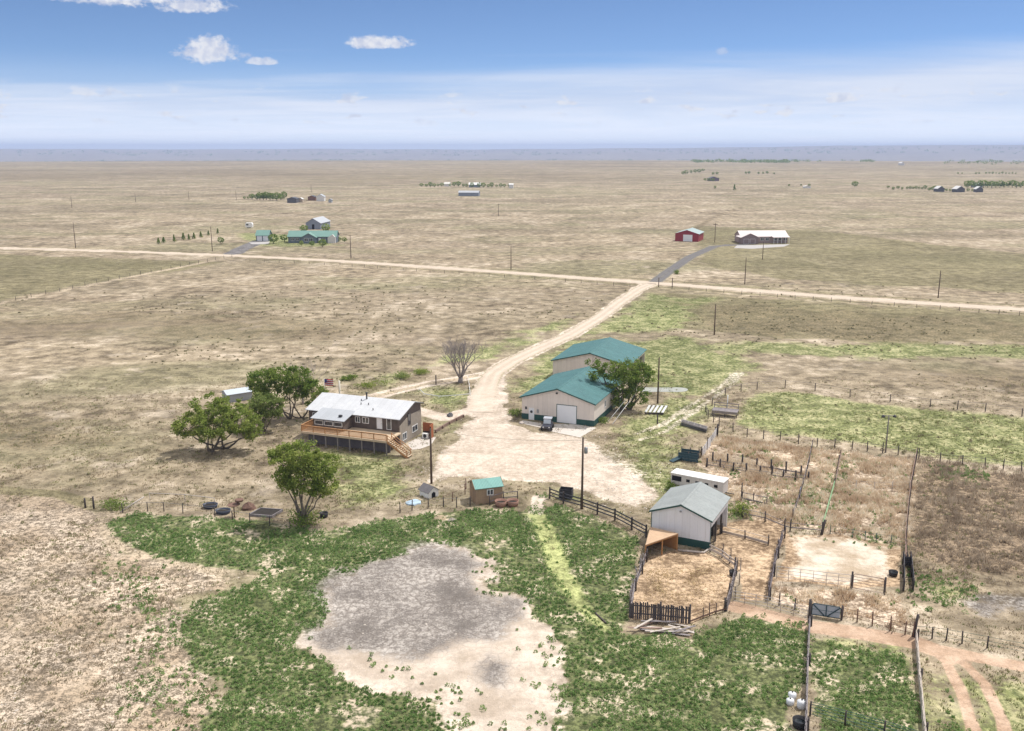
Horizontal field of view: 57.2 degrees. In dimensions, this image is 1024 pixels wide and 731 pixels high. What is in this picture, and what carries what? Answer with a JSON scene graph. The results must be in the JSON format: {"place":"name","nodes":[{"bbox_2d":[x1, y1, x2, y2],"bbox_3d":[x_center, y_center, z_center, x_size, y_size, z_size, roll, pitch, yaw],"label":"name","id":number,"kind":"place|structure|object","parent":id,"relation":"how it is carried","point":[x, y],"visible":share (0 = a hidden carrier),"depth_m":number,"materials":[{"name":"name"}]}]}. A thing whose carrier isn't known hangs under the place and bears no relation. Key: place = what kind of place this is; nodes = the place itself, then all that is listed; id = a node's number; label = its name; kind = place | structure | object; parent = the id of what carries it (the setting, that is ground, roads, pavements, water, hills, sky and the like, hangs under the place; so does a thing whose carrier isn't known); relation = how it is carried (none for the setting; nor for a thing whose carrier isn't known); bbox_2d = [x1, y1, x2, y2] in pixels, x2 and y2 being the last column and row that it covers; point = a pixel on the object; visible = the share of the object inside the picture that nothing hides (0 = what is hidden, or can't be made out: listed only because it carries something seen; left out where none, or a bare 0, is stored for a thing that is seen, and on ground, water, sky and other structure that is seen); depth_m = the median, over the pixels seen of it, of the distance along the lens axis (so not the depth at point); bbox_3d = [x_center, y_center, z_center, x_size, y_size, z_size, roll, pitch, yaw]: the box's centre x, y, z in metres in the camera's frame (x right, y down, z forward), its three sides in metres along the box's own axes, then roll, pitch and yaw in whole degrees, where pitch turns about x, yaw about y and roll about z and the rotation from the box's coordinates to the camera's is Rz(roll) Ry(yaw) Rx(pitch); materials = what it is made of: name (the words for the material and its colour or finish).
{"place":"outdoors","nodes":[
{"label":"outdoors","id":0,"kind":"place"},
{"bbox_2d":[1,373,743,729],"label":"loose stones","id":1,"kind":"object","parent":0,"point":[419,585],"visible":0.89,"depth_m":127.27,"materials":[{"name":"grey stone"}]},
{"bbox_2d":[408,437,435,449],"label":"patio","id":2,"kind":"structure","parent":0,"point":[419,446],"depth_m":147.30,"materials":[{"name":"concrete"}]},
{"bbox_2d":[423,422,433,437],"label":"wood screen","id":3,"kind":"object","parent":2,"relation":"on","point":[426,427],"visible":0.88,"depth_m":150.63,"materials":[{"name":"brown wood"}]},
{"bbox_2d":[0,145,1023,730],"bbox_3d":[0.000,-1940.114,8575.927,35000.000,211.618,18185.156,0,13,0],"label":"ground","id":4,"kind":"structure","parent":0,"point":[614,213],"depth_m":176.81,"materials":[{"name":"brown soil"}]},
{"bbox_2d":[99,497,133,511],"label":"shrub","id":5,"kind":"object","parent":4,"relation":"on","point":[114,503],"visible":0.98,"depth_m":120.67,"materials":[{"name":"green plant"}]},
{"bbox_2d":[121,502,290,528],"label":"wire fence","id":6,"kind":"object","parent":4,"relation":"on","point":[201,512],"visible":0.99,"depth_m":117.85,"materials":[{"name":"brown wood"}]},
{"bbox_2d":[202,502,217,508],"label":"planter","id":7,"kind":"object","parent":4,"relation":"on","point":[206,505],"visible":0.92,"depth_m":120.95,"materials":[{"name":"grey plastic"}]},
{"bbox_2d":[170,391,264,452],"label":"broadleaf tree","id":8,"kind":"object","parent":4,"relation":"on","point":[229,425],"visible":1,"depth_m":141.97,"materials":[{"name":"green plant"}]},
{"bbox_2d":[215,507,230,514],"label":"planter","id":9,"kind":"object","parent":4,"relation":"on","point":[221,511],"visible":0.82,"depth_m":118.95,"materials":[{"name":"grey plastic"}]},
{"bbox_2d":[227,498,242,516],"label":"feeder stand","id":10,"kind":"object","parent":4,"relation":"on","point":[236,503],"visible":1,"depth_m":117.65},
{"bbox_2d":[220,387,251,402],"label":"metal shed","id":11,"kind":"structure","parent":4,"relation":"on","point":[245,393],"depth_m":172.13,"materials":[{"name":"grey metal"}]},
{"bbox_2d":[241,502,256,510],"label":"pile","id":12,"kind":"object","parent":4,"relation":"on","point":[248,506],"visible":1,"depth_m":120.19,"materials":[{"name":"brown soil"}]},
{"bbox_2d":[255,230,271,240],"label":"detached garage","id":13,"kind":"structure","parent":4,"relation":"on","point":[261,235],"depth_m":470.69,"materials":[{"name":"teal metal"}]},
{"bbox_2d":[245,391,285,430],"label":"broadleaf tree","id":14,"kind":"object","parent":4,"relation":"on","point":[264,405],"visible":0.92,"depth_m":152.48,"materials":[{"name":"green plant"}]},
{"bbox_2d":[250,507,282,517],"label":"raised bed","id":15,"kind":"object","parent":4,"relation":"on","point":[266,512],"visible":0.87,"depth_m":118.83,"materials":[{"name":"grey wood"}]},
{"bbox_2d":[245,362,328,418],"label":"broadleaf tree","id":16,"kind":"object","parent":4,"relation":"on","point":[300,385],"visible":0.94,"depth_m":158.74,"materials":[{"name":"green plant"}]},
{"bbox_2d":[287,197,298,202],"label":"farm shed","id":17,"kind":"structure","parent":4,"relation":"on","point":[293,200],"depth_m":804.86,"materials":[{"name":"grey metal"}]},
{"bbox_2d":[267,436,343,521],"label":"broadleaf tree","id":18,"kind":"object","parent":4,"relation":"on","point":[310,464],"visible":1,"depth_m":113.97,"materials":[{"name":"green plant"}]},
{"bbox_2d":[285,505,328,529],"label":"shrub","id":19,"kind":"object","parent":4,"relation":"on","point":[306,521],"visible":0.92,"depth_m":115.53,"materials":[{"name":"green plant"}]},
{"bbox_2d":[283,360,332,403],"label":"bare tree","id":20,"kind":"object","parent":4,"relation":"on","point":[314,364],"visible":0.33,"depth_m":170.66,"materials":[{"name":"brown wood"}]},
{"bbox_2d":[287,230,339,242],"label":"ranch house","id":21,"kind":"structure","parent":4,"relation":"on","point":[330,236],"depth_m":461.65,"materials":[{"name":"teal metal"}]},
{"bbox_2d":[306,216,329,228],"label":"metal shed","id":22,"kind":"structure","parent":4,"relation":"on","point":[316,223],"depth_m":540.53,"materials":[{"name":"grey metal"}]},
{"bbox_2d":[301,392,423,458],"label":"house","id":23,"kind":"structure","parent":4,"relation":"on","point":[366,422],"depth_m":146.84,"materials":[{"name":"white metal"}]},
{"bbox_2d":[350,377,389,389],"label":"shrub","id":24,"kind":"object","parent":4,"relation":"on","point":[370,384],"visible":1,"depth_m":181.76,"materials":[{"name":"green plant"}]},
{"bbox_2d":[390,369,411,379],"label":"shrub","id":25,"kind":"object","parent":4,"relation":"on","point":[404,374],"visible":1,"depth_m":188.41,"materials":[{"name":"green plant"}]},
{"bbox_2d":[406,499,420,505],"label":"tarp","id":26,"kind":"object","parent":4,"relation":"on","point":[416,501],"visible":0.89,"depth_m":122.20,"materials":[{"name":"white plastic"}]},
{"bbox_2d":[411,368,431,374],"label":"shrub","id":27,"kind":"object","parent":4,"relation":"on","point":[420,372],"visible":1,"depth_m":191.88,"materials":[{"name":"green plant"}]},
{"bbox_2d":[418,483,438,498],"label":"doghouse","id":28,"kind":"object","parent":4,"relation":"on","point":[427,491],"visible":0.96,"depth_m":124.53,"materials":[{"name":"grey wood"}]},
{"bbox_2d":[430,426,432,483],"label":"utility pole","id":29,"kind":"object","parent":4,"relation":"on","point":[431,478],"visible":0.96,"depth_m":128.86,"materials":[{"name":"brown wood"}]},
{"bbox_2d":[399,496,470,512],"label":"wire fence","id":30,"kind":"object","parent":4,"relation":"on","point":[430,502],"visible":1,"depth_m":120.73,"materials":[{"name":"brown wood"}]},
{"bbox_2d":[435,414,463,432],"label":"edging","id":31,"kind":"object","parent":4,"relation":"on","point":[450,422],"visible":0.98,"depth_m":157.49,"materials":[{"name":"brown wood"}]},
{"bbox_2d":[436,336,486,382],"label":"bare tree","id":32,"kind":"object","parent":4,"relation":"on","point":[453,350],"visible":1,"depth_m":184.71,"materials":[{"name":"grey wood"}]},
{"bbox_2d":[458,191,479,195],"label":"livestock barn","id":33,"kind":"structure","parent":4,"relation":"on","point":[468,193],"depth_m":922.27,"materials":[{"name":"grey metal"}]},
{"bbox_2d":[468,476,503,504],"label":"garden shed","id":34,"kind":"structure","parent":4,"relation":"on","point":[482,490],"depth_m":122.39,"materials":[{"name":"beige"}]},
{"bbox_2d":[495,498,506,507],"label":"stock tub","id":35,"kind":"object","parent":4,"relation":"on","point":[501,502],"visible":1,"depth_m":121.13,"materials":[{"name":"plastic"}]},
{"bbox_2d":[0,279,1021,533],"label":"scrub","id":36,"kind":"object","parent":4,"relation":"on","point":[536,317],"visible":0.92,"depth_m":222.54,"materials":[{"name":"green plant"}]},
{"bbox_2d":[0,376,1023,730],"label":"green pasture grass","id":37,"kind":"structure","parent":4,"relation":"on","point":[690,406],"depth_m":136.61,"materials":[{"name":"green plant"}]},
{"bbox_2d":[507,498,518,506],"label":"stock tub","id":38,"kind":"object","parent":4,"relation":"on","point":[512,502],"visible":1,"depth_m":121.29,"materials":[{"name":"plastic"}]},
{"bbox_2d":[5,146,1023,163],"bbox_3d":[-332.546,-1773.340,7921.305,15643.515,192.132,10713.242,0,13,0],"label":"distant woods","id":39,"kind":"object","parent":4,"relation":"on","point":[771,161],"visible":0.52,"depth_m":10405.37,"materials":[{"name":"green plant"}]},
{"bbox_2d":[507,407,521,416],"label":"shrub","id":40,"kind":"object","parent":4,"relation":"on","point":[516,412],"visible":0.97,"depth_m":162.78,"materials":[{"name":"green plant"}]},
{"bbox_2d":[522,420,541,427],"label":"walkway","id":41,"kind":"structure","parent":4,"relation":"on","point":[535,424],"depth_m":158.03,"materials":[{"name":"concrete"}]},
{"bbox_2d":[92,439,990,730],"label":"weeds","id":42,"kind":"object","parent":4,"relation":"on","point":[330,549],"visible":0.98,"depth_m":88.62,"materials":[{"name":"green plant"}]},
{"bbox_2d":[559,486,573,498],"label":"metal bin","id":43,"kind":"object","parent":4,"relation":"on","point":[567,490],"visible":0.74,"depth_m":123.76,"materials":[{"name":"black metal"}]},
{"bbox_2d":[541,424,594,436],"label":"apron","id":44,"kind":"object","parent":4,"relation":"on","point":[577,432],"visible":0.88,"depth_m":154.65,"materials":[{"name":"concrete"}]},
{"bbox_2d":[541,416,553,430],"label":"utility vehicle","id":45,"kind":"object","parent":44,"relation":"on","point":[547,422],"visible":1,"depth_m":154.37,"materials":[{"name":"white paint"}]},
{"bbox_2d":[519,366,620,426],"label":"garage","id":46,"kind":"structure","parent":4,"relation":"on","point":[577,396],"depth_m":159.24,"materials":[{"name":"teal metal"}]},
{"bbox_2d":[556,404,576,424],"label":"overhead door","id":47,"kind":"structure","parent":46,"relation":"in","point":[566,414],"depth_m":157.75,"materials":[{"name":"white metal"}]},
{"bbox_2d":[581,437,587,508],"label":"utility pole","id":48,"kind":"object","parent":4,"relation":"on","point":[584,450],"visible":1,"depth_m":119.24,"materials":[{"name":"brown wood"}]},
{"bbox_2d":[549,487,646,537],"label":"plank fence","id":49,"kind":"object","parent":4,"relation":"on","point":[614,513],"visible":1,"depth_m":118.16,"materials":[{"name":"brown wood"}]},
{"bbox_2d":[551,337,646,373],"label":"machine shed","id":50,"kind":"structure","parent":4,"relation":"on","point":[577,355],"depth_m":189.95,"materials":[{"name":"teal metal"}]},
{"bbox_2d":[584,356,658,409],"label":"broadleaf tree","id":51,"kind":"object","parent":4,"relation":"on","point":[632,380],"visible":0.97,"depth_m":164.58,"materials":[{"name":"green plant"}]},
{"bbox_2d":[629,549,647,613],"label":"slab fence","id":52,"kind":"object","parent":4,"relation":"on","point":[639,572],"visible":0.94,"depth_m":99.62,"materials":[{"name":"grey wood"}]},
{"bbox_2d":[645,405,667,414],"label":"board rack","id":53,"kind":"object","parent":4,"relation":"on","point":[655,409],"visible":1,"depth_m":163.66,"materials":[{"name":"white wood"}]},
{"bbox_2d":[657,357,659,403],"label":"utility pole","id":54,"kind":"object","parent":4,"relation":"on","point":[658,382],"visible":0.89,"depth_m":169.65,"materials":[{"name":"brown wood"}]},
{"bbox_2d":[629,599,690,623],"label":"picket fence","id":55,"kind":"object","parent":4,"relation":"on","point":[656,612],"visible":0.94,"depth_m":91.75,"materials":[{"name":"brown wood"}]},
{"bbox_2d":[644,527,677,560],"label":"animal shelter","id":56,"kind":"object","parent":4,"relation":"on","point":[664,537],"visible":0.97,"depth_m":107.95,"materials":[{"name":"orange wood"}]},
{"bbox_2d":[669,446,699,462],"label":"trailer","id":57,"kind":"object","parent":4,"relation":"on","point":[688,455],"visible":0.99,"depth_m":139.02,"materials":[{"name":"teal paint"}]},
{"bbox_2d":[642,552,727,614],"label":"straw litter","id":58,"kind":"object","parent":4,"relation":"on","point":[693,573],"visible":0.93,"depth_m":99.99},
{"bbox_2d":[674,228,703,241],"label":"red barn","id":59,"kind":"structure","parent":4,"relation":"on","point":[692,235],"depth_m":469.52,"materials":[{"name":"metal"}]},
{"bbox_2d":[649,481,730,548],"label":"livestock barn","id":60,"kind":"structure","parent":4,"relation":"on","point":[692,514],"depth_m":109.87,"materials":[{"name":"white metal"}]},
{"bbox_2d":[678,548,708,553],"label":"log","id":61,"kind":"object","parent":4,"relation":"on","point":[693,551],"visible":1,"depth_m":107.55,"materials":[{"name":"beige wood"}]},
{"bbox_2d":[681,419,707,432],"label":"panel stack","id":62,"kind":"object","parent":4,"relation":"on","point":[694,425],"visible":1,"depth_m":154.95,"materials":[{"name":"grey metal"}]},
{"bbox_2d":[649,244,747,281],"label":"milled drive","id":63,"kind":"structure","parent":4,"relation":"on","point":[663,275],"depth_m":378.93,"materials":[{"name":"asphalt"}]},
{"bbox_2d":[671,468,733,494],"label":"stock trailer","id":64,"kind":"object","parent":4,"relation":"on","point":[680,477],"visible":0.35,"depth_m":126.09,"materials":[{"name":"white paint"}]},
{"bbox_2d":[690,600,726,623],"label":"rail fence","id":65,"kind":"object","parent":4,"relation":"on","point":[709,613],"visible":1,"depth_m":92.71,"materials":[{"name":"brown wood"}]},
{"bbox_2d":[700,427,716,456],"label":"plank fence","id":66,"kind":"object","parent":4,"relation":"on","point":[706,446],"visible":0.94,"depth_m":144.56,"materials":[{"name":"white wood"}]},
{"bbox_2d":[709,542,737,569],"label":"board fence","id":67,"kind":"object","parent":4,"relation":"on","point":[722,555],"visible":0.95,"depth_m":105.75,"materials":[{"name":"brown wood"}]},
{"bbox_2d":[712,402,738,417],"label":"platform","id":68,"kind":"structure","parent":4,"relation":"on","point":[726,410],"depth_m":162.26,"materials":[{"name":"grey wood"}]},
{"bbox_2d":[724,557,737,611],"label":"slab fence","id":69,"kind":"object","parent":4,"relation":"on","point":[729,596],"visible":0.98,"depth_m":96.66,"materials":[{"name":"grey wood"}]},
{"bbox_2d":[728,501,755,518],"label":"shrub","id":70,"kind":"object","parent":4,"relation":"on","point":[740,505],"visible":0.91,"depth_m":118.42,"materials":[{"name":"green plant"}]},
{"bbox_2d":[721,523,768,545],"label":"board fence","id":71,"kind":"object","parent":4,"relation":"on","point":[744,536],"visible":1,"depth_m":111.14,"materials":[{"name":"brown wood"}]},
{"bbox_2d":[741,492,767,503],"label":"rail fence","id":72,"kind":"object","parent":4,"relation":"on","point":[753,494],"visible":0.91,"depth_m":122.43,"materials":[{"name":"brown wood"}]},
{"bbox_2d":[712,452,801,474],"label":"post row","id":73,"kind":"object","parent":4,"relation":"on","point":[785,469],"visible":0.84,"depth_m":135.28,"materials":[{"name":"brown wood"}]},
{"bbox_2d":[706,458,809,479],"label":"post row","id":74,"kind":"object","parent":4,"relation":"on","point":[745,468],"visible":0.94,"depth_m":132.59,"materials":[{"name":"brown wood"}]},
{"bbox_2d":[734,230,789,243],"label":"ranch house","id":75,"kind":"structure","parent":4,"relation":"on","point":[760,236],"depth_m":461.37,"materials":[{"name":"paint"}]},
{"bbox_2d":[735,244,788,248],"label":"concrete pad","id":76,"kind":"object","parent":4,"relation":"on","point":[757,246],"visible":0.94,"depth_m":444.91,"materials":[{"name":"grey concrete"}]},
{"bbox_2d":[733,591,807,617],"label":"pipe fence","id":77,"kind":"object","parent":4,"relation":"on","point":[769,603],"visible":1,"depth_m":94.20,"materials":[{"name":"metal"}]},
{"bbox_2d":[768,526,785,599],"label":"slab fence","id":78,"kind":"object","parent":4,"relation":"on","point":[773,569],"visible":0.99,"depth_m":103.13,"materials":[{"name":"brown wood"}]},
{"bbox_2d":[741,507,822,531],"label":"rail fence","id":79,"kind":"object","parent":4,"relation":"on","point":[765,518],"visible":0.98,"depth_m":113.78,"materials":[{"name":"brown wood"}]},
{"bbox_2d":[792,715,804,730],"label":"water tub","id":80,"kind":"object","parent":4,"relation":"on","point":[798,722],"visible":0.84,"depth_m":74.97,"materials":[{"name":"black plastic"}]},
{"bbox_2d":[797,699,805,709],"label":"barrel","id":81,"kind":"object","parent":4,"relation":"on","point":[801,704],"visible":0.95,"depth_m":77.37,"materials":[{"name":"white plastic"}]},
{"bbox_2d":[792,440,812,516],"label":"wire fence","id":82,"kind":"object","parent":4,"relation":"on","point":[804,477],"visible":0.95,"depth_m":130.63,"materials":[{"name":"brown wood"}]},
{"bbox_2d":[804,615,812,730],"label":"slab fence","id":83,"kind":"object","parent":4,"relation":"on","point":[807,721],"visible":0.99,"depth_m":81.08,"materials":[{"name":"grey wood"}]},
{"bbox_2d":[776,566,850,585],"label":"pipe fence","id":84,"kind":"object","parent":4,"relation":"on","point":[800,572],"visible":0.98,"depth_m":99.66,"materials":[{"name":"metal"}]},
{"bbox_2d":[811,603,843,620],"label":"pen gate","id":85,"kind":"structure","parent":4,"relation":"on","point":[830,611],"depth_m":92.37,"materials":[{"name":"grey metal"}]},
{"bbox_2d":[672,285,1019,315],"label":"wire fence","id":86,"kind":"object","parent":4,"relation":"on","point":[866,300],"visible":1,"depth_m":279.55,"materials":[{"name":"brown wood"}]},
{"bbox_2d":[693,433,1023,633],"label":"brown dry grass","id":87,"kind":"structure","parent":4,"relation":"on","point":[945,525],"depth_m":117.61,"materials":[{"name":"plant"}]},
{"bbox_2d":[809,701,916,730],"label":"pipe fence","id":88,"kind":"object","parent":4,"relation":"on","point":[845,720],"visible":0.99,"depth_m":74.96,"materials":[{"name":"brown metal"}]},
{"bbox_2d":[705,406,1023,470],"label":"wire fence","id":89,"kind":"object","parent":4,"relation":"on","point":[859,442],"visible":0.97,"depth_m":143.62,"materials":[{"name":"brown wood"}]},
{"bbox_2d":[712,380,1022,415],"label":"wire fence","id":90,"kind":"object","parent":4,"relation":"on","point":[958,401],"visible":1,"depth_m":171.66,"materials":[{"name":"brown wood"}]},
{"bbox_2d":[830,525,905,545],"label":"wire fence","id":91,"kind":"object","parent":4,"relation":"on","point":[866,535],"visible":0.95,"depth_m":110.62,"materials":[{"name":"grey metal"}]},
{"bbox_2d":[850,571,886,594],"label":"pipe gate","id":92,"kind":"structure","parent":4,"relation":"on","point":[853,579],"depth_m":97.86,"materials":[{"name":"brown metal"}]},
{"bbox_2d":[843,607,915,636],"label":"wire fence","id":93,"kind":"object","parent":4,"relation":"on","point":[890,623],"visible":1,"depth_m":90.22,"materials":[{"name":"metal"}]},
{"bbox_2d":[881,415,896,452],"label":"arena light","id":94,"kind":"object","parent":4,"relation":"on","point":[894,416],"visible":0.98,"depth_m":142.05,"materials":[{"name":"metal"}]},
{"bbox_2d":[902,551,914,590],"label":"loading chute","id":95,"kind":"object","parent":4,"relation":"on","point":[907,560],"visible":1,"depth_m":101.25,"materials":[{"name":"wood"}]},
{"bbox_2d":[905,448,917,556],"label":"rail fence","id":96,"kind":"object","parent":4,"relation":"on","point":[906,546],"visible":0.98,"depth_m":120.06,"materials":[{"name":"brown wood"}]},
{"bbox_2d":[915,629,928,730],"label":"slab fence","id":97,"kind":"object","parent":4,"relation":"on","point":[925,725],"visible":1,"depth_m":80.05,"materials":[{"name":"grey wood"}]},
{"bbox_2d":[952,186,964,191],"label":"farm house","id":98,"kind":"structure","parent":4,"relation":"on","point":[958,189],"depth_m":1004.85,"materials":[{"name":"white"}]},
{"bbox_2d":[914,624,1023,651],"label":"wire fence","id":99,"kind":"object","parent":4,"relation":"on","point":[988,641],"visible":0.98,"depth_m":87.68,"materials":[{"name":"brown wood"}]},
{"bbox_2d":[0,247,1023,310],"bbox_3d":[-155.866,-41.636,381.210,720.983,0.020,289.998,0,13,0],"label":"gravel road","id":100,"kind":"structure","parent":0,"point":[755,290],"depth_m":335.01,"materials":[{"name":"beige gravel"}]},
{"bbox_2d":[0,0,1023,149],"label":"sky","id":101,"kind":"structure","parent":0,"point":[75,74],"materials":[{"name":"blue"}]},
{"bbox_2d":[466,283,655,411],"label":"driveway","id":102,"kind":"structure","parent":0,"point":[483,399],"depth_m":209.08,"materials":[{"name":"beige gravel"}]},
{"bbox_2d":[643,387,687,391],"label":"pond water","id":103,"kind":"structure","parent":0,"point":[667,389],"depth_m":180.36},
{"bbox_2d":[698,433,921,625],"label":"tall dry grass","id":104,"kind":"structure","parent":0,"point":[855,499],"depth_m":126.35,"materials":[{"name":"plant"}]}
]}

